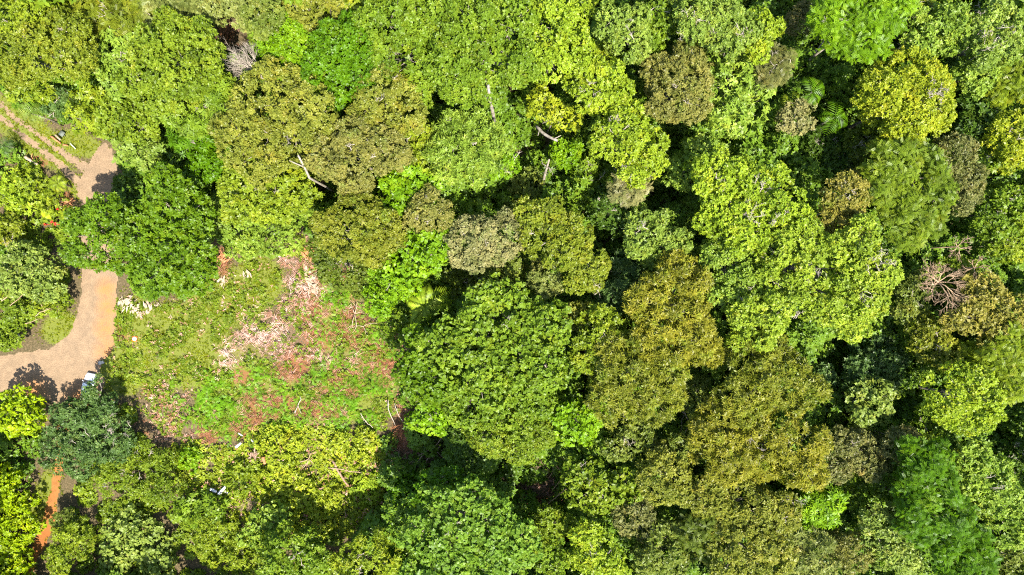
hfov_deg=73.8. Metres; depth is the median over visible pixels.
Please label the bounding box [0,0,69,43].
forest tree
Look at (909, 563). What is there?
forest tree
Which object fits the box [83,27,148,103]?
forest tree
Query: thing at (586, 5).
forest tree
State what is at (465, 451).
forest tree
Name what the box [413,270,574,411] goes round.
forest tree
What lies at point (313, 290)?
dry frond
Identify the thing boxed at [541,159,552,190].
snag
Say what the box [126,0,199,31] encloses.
forest tree
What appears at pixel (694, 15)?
forest tree
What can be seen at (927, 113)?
forest tree
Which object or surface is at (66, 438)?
forest tree
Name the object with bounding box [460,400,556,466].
forest tree
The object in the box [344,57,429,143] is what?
forest tree
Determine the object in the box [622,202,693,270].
forest tree
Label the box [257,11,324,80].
forest tree
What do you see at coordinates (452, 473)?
forest tree
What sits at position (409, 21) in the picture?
forest tree
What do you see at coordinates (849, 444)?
forest tree
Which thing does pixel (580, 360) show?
forest tree
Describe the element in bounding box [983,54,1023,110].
forest tree
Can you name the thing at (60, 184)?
palm
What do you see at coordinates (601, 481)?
forest tree
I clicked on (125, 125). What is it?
forest tree
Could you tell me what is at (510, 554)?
forest tree
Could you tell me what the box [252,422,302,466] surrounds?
shrub
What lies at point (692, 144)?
forest tree
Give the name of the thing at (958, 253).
dead tree
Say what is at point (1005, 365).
forest tree
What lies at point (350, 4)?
forest tree
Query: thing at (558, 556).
forest tree
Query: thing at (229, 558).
forest tree
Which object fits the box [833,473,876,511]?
forest tree
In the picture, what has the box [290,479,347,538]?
shrub
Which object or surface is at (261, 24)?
forest tree
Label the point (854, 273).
forest tree
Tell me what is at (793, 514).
forest tree
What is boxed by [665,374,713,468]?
forest tree
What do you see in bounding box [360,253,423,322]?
forest tree
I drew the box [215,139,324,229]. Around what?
forest tree
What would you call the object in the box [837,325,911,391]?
forest tree
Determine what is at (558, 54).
forest tree
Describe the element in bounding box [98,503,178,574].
forest tree
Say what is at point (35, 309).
shrub
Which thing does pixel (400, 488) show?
shrub
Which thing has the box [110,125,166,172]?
forest tree
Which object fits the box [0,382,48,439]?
shrub
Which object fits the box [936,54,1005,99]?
forest tree
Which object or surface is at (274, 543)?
forest tree
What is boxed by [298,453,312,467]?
fallen branch
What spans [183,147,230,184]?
forest tree
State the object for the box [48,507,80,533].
shrub
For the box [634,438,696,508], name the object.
forest tree
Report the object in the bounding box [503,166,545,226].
forest tree
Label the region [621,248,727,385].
forest tree
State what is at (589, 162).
forest tree
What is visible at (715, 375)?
forest tree
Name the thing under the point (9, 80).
forest tree
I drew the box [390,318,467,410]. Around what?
forest tree
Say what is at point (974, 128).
forest tree
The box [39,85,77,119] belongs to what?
forest tree
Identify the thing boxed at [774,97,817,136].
forest tree
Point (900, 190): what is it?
forest tree
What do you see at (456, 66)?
forest tree
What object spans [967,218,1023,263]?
forest tree
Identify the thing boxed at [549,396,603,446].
forest tree
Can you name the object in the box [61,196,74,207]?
dry frond
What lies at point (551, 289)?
forest tree
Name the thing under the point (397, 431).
dead shrub
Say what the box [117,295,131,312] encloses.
dry frond
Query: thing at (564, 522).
forest tree
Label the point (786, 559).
forest tree
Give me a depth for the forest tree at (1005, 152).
82.70 m
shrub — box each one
[0,165,36,216]
[0,211,29,245]
[0,293,36,352]
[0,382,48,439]
[0,461,46,574]
[5,162,69,216]
[27,279,74,319]
[41,515,98,574]
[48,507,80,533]
[83,429,187,516]
[172,490,231,532]
[175,445,203,474]
[218,456,263,502]
[236,496,255,510]
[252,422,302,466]
[253,453,316,510]
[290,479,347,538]
[328,425,377,469]
[346,470,384,508]
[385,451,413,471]
[387,470,419,521]
[391,420,407,439]
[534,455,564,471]
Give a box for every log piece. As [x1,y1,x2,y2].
[24,155,38,164]
[217,486,225,494]
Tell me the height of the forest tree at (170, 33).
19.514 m
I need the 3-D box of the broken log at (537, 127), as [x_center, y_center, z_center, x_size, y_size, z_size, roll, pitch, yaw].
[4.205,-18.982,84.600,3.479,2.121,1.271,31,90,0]
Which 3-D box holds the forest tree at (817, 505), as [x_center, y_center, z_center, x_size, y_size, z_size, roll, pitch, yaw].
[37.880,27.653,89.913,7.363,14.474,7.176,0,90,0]
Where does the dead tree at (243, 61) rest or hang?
on the ground at (30, 342)
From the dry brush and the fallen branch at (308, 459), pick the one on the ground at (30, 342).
the dry brush
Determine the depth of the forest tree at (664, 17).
82.18 m
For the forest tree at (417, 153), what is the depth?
82.63 m
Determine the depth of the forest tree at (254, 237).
89.34 m
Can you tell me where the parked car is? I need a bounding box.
[81,372,96,394]
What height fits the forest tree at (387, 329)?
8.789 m
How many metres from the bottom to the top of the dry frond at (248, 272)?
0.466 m
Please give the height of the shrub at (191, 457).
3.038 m
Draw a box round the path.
[26,416,70,574]
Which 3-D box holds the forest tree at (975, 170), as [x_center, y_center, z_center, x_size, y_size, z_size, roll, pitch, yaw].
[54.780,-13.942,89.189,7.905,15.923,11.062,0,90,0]
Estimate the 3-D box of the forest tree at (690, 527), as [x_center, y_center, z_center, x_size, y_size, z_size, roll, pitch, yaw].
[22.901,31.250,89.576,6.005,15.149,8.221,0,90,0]
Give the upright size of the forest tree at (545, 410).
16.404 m
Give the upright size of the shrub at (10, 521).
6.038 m
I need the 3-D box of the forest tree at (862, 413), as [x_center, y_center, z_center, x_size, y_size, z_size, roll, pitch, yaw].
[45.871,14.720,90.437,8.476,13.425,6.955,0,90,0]
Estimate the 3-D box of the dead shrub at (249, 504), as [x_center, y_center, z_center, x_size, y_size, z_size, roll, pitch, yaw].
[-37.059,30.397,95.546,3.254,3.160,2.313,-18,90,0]
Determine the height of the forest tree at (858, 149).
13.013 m
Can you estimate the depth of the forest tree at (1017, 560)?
85.28 m
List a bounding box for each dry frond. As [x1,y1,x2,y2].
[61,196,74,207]
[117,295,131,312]
[126,299,138,313]
[143,301,151,313]
[217,250,228,262]
[217,275,224,285]
[242,269,251,277]
[247,448,258,461]
[300,248,313,260]
[303,265,317,288]
[308,281,318,293]
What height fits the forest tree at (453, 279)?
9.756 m
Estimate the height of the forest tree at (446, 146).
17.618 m
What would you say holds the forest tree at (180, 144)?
on the ground at (30, 342)
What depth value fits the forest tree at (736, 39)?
79.54 m
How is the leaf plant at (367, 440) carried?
on the ground at (30, 342)
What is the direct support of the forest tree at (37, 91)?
on the ground at (30, 342)
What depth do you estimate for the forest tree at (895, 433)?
82.89 m
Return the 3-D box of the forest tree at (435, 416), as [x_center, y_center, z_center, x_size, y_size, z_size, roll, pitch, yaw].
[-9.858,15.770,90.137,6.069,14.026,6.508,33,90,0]
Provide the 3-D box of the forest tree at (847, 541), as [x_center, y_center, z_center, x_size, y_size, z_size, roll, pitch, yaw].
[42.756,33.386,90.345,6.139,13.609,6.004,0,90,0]
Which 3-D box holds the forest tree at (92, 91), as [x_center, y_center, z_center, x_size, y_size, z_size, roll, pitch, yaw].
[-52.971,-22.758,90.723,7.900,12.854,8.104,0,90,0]
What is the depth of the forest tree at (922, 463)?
79.72 m
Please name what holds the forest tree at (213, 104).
on the ground at (30, 342)
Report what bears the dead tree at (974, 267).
on the ground at (30, 342)
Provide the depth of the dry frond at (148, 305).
96.65 m
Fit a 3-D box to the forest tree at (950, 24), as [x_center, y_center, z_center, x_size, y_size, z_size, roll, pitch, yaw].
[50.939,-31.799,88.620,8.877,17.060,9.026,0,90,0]
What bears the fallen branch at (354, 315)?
on the dry brush
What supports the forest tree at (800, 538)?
on the ground at (30, 342)
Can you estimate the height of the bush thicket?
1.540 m
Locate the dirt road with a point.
(58, 371)
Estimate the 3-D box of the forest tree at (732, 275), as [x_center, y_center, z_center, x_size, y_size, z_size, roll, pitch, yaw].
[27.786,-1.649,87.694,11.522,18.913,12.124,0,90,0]
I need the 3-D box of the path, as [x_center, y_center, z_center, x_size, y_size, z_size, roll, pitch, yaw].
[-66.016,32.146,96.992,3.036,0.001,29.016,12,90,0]
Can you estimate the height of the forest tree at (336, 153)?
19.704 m
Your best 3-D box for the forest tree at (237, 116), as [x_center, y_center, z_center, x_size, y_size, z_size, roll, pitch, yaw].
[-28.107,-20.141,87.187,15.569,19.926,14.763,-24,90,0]
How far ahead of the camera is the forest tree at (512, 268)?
86.63 m
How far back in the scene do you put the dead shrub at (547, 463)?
93.46 m
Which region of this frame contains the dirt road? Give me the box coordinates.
[0,101,117,408]
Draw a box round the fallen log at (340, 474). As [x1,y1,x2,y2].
[332,460,348,485]
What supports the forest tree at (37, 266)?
on the ground at (30, 342)
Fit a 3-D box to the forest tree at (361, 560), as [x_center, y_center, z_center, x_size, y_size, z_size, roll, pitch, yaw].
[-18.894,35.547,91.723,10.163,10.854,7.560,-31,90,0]
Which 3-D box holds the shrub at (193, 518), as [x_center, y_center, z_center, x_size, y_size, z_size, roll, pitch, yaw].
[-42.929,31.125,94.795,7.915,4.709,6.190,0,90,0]
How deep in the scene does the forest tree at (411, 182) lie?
81.95 m
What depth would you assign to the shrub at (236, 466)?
95.45 m
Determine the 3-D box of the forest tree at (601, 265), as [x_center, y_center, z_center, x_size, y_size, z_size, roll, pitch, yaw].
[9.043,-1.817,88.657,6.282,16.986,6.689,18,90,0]
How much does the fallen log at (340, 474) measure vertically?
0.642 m
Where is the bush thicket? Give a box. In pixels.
[153,422,402,545]
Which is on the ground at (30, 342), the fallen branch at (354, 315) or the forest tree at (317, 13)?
the forest tree at (317, 13)
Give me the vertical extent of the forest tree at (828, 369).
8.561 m
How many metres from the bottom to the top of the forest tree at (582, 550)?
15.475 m
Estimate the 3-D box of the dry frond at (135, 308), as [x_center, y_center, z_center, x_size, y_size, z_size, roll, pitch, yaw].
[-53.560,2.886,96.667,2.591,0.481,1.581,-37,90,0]
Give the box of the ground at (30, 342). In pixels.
[0,0,1023,574]
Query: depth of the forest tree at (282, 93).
86.96 m
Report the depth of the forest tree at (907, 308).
85.56 m
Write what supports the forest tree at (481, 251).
on the ground at (30, 342)
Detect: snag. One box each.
[289,155,334,191]
[484,84,495,123]
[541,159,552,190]
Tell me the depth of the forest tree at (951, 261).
86.45 m
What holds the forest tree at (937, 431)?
on the ground at (30, 342)
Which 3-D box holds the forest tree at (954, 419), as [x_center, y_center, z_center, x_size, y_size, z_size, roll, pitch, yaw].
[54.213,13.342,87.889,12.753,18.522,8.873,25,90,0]
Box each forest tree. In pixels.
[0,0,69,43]
[0,20,64,90]
[0,239,68,303]
[2,69,58,105]
[23,6,100,84]
[37,372,137,482]
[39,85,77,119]
[56,160,221,300]
[62,78,122,140]
[64,0,154,49]
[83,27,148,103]
[90,93,160,146]
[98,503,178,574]
[109,4,236,122]
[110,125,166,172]
[111,173,145,201]
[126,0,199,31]
[157,57,244,140]
[165,118,224,158]
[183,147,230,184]
[185,1,222,40]
[186,512,264,574]
[193,0,258,32]
[204,190,313,262]
[204,216,237,239]
[206,54,338,191]
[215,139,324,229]
[235,499,293,552]
[239,0,285,41]
[253,518,330,574]
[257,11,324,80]
[268,54,300,96]
[276,0,348,42]
[299,112,416,205]
[300,9,384,113]
[304,230,376,299]
[308,191,407,269]
[318,0,374,38]
[320,525,403,574]
[344,0,443,108]
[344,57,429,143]
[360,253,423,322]
[373,155,444,219]
[377,306,423,349]
[382,221,454,290]
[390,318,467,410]
[393,473,543,574]
[398,114,435,179]
[398,182,454,233]
[404,399,460,437]
[407,464,469,524]
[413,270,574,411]
[419,106,513,189]
[421,0,544,110]
[436,369,565,441]
[442,213,498,275]
[442,265,480,298]
[447,419,495,478]
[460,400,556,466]
[477,247,528,294]
[486,205,528,267]
[487,150,521,180]
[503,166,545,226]
[513,195,595,271]
[522,502,575,560]
[523,0,602,84]
[525,82,587,134]
[525,257,563,299]
[533,536,572,574]
[548,136,583,174]
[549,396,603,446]
[556,0,602,27]
[560,454,620,516]
[561,40,636,117]
[562,243,611,295]
[563,300,595,332]
[564,516,632,574]
[567,150,610,213]
[569,301,630,381]
[582,326,691,430]
[585,183,628,239]
[588,98,670,189]
[588,248,647,320]
[591,0,653,65]
[598,417,658,464]
[606,165,656,208]
[609,464,653,509]
[611,495,656,543]
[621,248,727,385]
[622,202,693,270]
[629,516,692,574]
[633,0,679,54]
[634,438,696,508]
[638,39,716,126]
[660,129,734,192]
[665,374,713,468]
[666,36,729,76]
[668,0,745,47]
[674,513,723,565]
[682,143,816,258]
[683,468,795,546]
[684,385,834,492]
[690,330,739,379]
[693,516,798,574]
[696,52,776,140]
[696,229,790,322]
[706,9,764,62]
[710,325,833,429]
[724,212,904,356]
[742,7,786,66]
[752,39,797,93]
[762,489,804,536]
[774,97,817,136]
[780,524,841,574]
[784,0,814,36]
[785,486,850,534]
[797,124,854,172]
[800,0,920,67]
[809,361,836,389]
[815,166,874,242]
[818,423,896,485]
[825,528,878,574]
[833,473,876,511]
[837,123,886,166]
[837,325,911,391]
[839,376,902,429]
[842,45,957,147]
[849,499,924,574]
[852,128,960,255]
[875,424,921,462]
[885,0,936,34]
[885,434,1003,574]
[889,269,943,325]
[896,0,975,58]
[903,307,963,370]
[906,359,1010,437]
[906,403,950,443]
[927,252,987,305]
[932,131,990,217]
[934,89,1006,152]
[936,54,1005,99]
[937,270,1023,349]
[946,436,1023,551]
[949,0,1023,73]
[953,320,1023,406]
[963,130,1008,173]
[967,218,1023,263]
[968,180,1023,247]
[978,108,1023,175]
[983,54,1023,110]
[990,543,1023,574]
[993,436,1023,482]
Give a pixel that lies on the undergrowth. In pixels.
(768, 144)
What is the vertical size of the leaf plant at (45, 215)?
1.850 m
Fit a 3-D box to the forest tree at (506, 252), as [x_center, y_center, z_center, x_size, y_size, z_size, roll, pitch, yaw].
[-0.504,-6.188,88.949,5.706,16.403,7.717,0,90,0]
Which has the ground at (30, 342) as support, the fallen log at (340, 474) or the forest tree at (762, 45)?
the forest tree at (762, 45)
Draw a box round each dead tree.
[221,39,266,81]
[917,258,974,315]
[921,235,972,262]
[961,256,989,278]
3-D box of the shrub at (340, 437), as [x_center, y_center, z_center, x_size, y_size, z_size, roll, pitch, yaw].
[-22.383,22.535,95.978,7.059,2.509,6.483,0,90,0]
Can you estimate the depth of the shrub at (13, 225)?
93.03 m
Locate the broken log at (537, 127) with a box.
[535,125,560,141]
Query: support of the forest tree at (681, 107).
on the ground at (30, 342)
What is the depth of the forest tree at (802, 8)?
86.89 m
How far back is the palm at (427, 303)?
85.81 m
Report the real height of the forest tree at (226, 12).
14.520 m
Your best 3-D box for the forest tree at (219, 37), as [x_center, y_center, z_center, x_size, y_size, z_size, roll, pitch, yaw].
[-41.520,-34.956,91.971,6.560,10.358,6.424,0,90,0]
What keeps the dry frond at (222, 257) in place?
on the dry brush
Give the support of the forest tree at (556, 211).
on the ground at (30, 342)
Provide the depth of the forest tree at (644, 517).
84.72 m
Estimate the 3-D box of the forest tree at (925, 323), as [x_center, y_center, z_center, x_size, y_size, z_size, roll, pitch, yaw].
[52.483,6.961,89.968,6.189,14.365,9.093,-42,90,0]
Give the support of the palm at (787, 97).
on the ground at (30, 342)
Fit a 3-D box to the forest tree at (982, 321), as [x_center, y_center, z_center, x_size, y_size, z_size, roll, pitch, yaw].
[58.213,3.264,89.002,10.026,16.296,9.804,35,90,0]
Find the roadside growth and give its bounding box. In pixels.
[0,158,381,574]
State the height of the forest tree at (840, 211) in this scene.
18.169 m
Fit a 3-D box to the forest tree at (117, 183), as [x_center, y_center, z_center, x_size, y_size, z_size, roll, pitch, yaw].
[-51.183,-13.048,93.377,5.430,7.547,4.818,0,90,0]
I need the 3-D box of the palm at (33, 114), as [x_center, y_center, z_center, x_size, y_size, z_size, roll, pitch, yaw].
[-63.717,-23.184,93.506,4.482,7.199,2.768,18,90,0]
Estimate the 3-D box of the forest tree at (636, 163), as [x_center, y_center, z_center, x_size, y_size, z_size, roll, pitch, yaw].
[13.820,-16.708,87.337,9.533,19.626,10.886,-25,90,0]
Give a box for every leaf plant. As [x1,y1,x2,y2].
[40,206,51,218]
[199,483,210,493]
[364,437,370,444]
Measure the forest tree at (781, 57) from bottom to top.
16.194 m
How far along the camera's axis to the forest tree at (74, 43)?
81.31 m
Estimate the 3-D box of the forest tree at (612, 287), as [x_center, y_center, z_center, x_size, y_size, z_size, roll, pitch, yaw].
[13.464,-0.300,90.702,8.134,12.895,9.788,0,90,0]
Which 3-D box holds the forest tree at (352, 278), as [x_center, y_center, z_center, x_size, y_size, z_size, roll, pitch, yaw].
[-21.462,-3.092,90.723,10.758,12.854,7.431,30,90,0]
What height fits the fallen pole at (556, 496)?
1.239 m
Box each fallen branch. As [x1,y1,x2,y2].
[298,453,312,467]
[348,302,361,332]
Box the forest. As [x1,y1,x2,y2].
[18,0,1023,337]
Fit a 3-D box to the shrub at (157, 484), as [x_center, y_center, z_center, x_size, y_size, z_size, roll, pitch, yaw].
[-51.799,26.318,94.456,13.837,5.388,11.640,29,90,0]
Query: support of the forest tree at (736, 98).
on the ground at (30, 342)
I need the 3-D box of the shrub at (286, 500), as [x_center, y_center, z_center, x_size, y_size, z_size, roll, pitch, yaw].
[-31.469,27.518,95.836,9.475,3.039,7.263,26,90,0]
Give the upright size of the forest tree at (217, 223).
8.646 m
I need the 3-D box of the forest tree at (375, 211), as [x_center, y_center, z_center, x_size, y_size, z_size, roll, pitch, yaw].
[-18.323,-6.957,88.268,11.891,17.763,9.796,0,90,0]
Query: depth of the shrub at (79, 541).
92.80 m
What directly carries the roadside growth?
on the ground at (30, 342)
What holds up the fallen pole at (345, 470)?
on the fallen log at (340, 474)
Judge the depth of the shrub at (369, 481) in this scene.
95.42 m
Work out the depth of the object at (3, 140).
93.29 m
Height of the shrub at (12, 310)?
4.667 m
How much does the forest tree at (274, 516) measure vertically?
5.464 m
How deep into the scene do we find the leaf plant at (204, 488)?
95.57 m
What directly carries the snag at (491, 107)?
on the ground at (30, 342)
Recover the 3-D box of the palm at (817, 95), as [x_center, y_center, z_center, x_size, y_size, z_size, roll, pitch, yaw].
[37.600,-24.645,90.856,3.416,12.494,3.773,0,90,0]
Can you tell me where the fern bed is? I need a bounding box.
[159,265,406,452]
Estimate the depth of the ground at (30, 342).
97.00 m
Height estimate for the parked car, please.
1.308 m
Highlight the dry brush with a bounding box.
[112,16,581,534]
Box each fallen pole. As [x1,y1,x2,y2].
[328,467,368,474]
[542,488,565,508]
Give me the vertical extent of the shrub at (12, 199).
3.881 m
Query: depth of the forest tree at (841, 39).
78.49 m
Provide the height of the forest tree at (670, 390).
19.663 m
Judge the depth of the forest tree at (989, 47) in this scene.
80.50 m
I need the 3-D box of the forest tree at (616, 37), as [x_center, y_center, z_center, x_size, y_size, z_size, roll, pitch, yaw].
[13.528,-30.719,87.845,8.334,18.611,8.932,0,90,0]
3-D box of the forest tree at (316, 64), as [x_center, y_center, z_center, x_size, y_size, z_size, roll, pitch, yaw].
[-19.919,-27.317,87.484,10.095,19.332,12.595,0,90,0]
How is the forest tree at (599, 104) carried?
on the ground at (30, 342)
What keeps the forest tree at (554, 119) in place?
on the ground at (30, 342)
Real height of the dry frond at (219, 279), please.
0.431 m
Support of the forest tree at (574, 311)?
on the ground at (30, 342)
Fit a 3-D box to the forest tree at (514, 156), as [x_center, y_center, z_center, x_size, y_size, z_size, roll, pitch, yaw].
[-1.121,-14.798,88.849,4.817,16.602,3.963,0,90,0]
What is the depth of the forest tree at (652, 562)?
84.20 m
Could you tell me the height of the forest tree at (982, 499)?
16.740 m
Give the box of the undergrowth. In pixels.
[0,0,1023,574]
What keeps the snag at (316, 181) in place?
on the ground at (30, 342)
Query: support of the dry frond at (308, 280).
on the ground at (30, 342)
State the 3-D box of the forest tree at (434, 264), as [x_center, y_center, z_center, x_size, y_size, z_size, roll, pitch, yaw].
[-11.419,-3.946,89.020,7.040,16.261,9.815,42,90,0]
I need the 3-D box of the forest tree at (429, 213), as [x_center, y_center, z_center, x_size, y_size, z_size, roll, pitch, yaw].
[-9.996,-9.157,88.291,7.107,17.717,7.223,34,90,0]
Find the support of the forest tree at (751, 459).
on the ground at (30, 342)
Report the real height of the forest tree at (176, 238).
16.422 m
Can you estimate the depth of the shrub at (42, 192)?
94.63 m
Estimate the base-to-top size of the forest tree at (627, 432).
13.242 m
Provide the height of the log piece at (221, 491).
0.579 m
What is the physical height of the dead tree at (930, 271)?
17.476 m
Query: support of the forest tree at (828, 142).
on the ground at (30, 342)
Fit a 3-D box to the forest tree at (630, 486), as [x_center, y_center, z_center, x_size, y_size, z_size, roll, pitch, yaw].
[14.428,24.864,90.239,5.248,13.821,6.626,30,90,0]
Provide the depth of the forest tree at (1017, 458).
87.84 m
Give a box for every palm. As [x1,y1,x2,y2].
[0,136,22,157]
[17,102,63,125]
[49,173,72,192]
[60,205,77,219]
[406,283,452,323]
[765,92,800,119]
[799,76,824,105]
[817,99,847,135]
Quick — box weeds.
[107,241,400,458]
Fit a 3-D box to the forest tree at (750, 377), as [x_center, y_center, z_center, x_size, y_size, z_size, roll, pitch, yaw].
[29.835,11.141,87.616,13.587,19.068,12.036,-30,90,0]
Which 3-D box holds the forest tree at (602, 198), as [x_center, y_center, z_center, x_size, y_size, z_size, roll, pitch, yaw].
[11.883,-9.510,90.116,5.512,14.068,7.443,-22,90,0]
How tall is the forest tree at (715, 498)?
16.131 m
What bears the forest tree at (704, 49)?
on the ground at (30, 342)
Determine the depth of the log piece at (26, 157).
95.92 m
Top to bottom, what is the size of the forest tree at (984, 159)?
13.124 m
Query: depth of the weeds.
96.67 m
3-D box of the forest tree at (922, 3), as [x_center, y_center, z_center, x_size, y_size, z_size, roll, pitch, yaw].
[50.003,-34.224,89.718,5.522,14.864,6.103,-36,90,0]
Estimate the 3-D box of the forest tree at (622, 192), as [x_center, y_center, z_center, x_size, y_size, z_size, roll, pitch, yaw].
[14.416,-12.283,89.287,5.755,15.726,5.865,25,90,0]
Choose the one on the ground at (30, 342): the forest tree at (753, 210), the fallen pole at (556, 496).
the forest tree at (753, 210)
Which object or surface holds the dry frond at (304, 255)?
on the ground at (30, 342)
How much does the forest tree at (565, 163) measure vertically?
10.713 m
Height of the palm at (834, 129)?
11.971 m
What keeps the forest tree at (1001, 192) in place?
on the ground at (30, 342)
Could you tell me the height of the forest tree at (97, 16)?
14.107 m

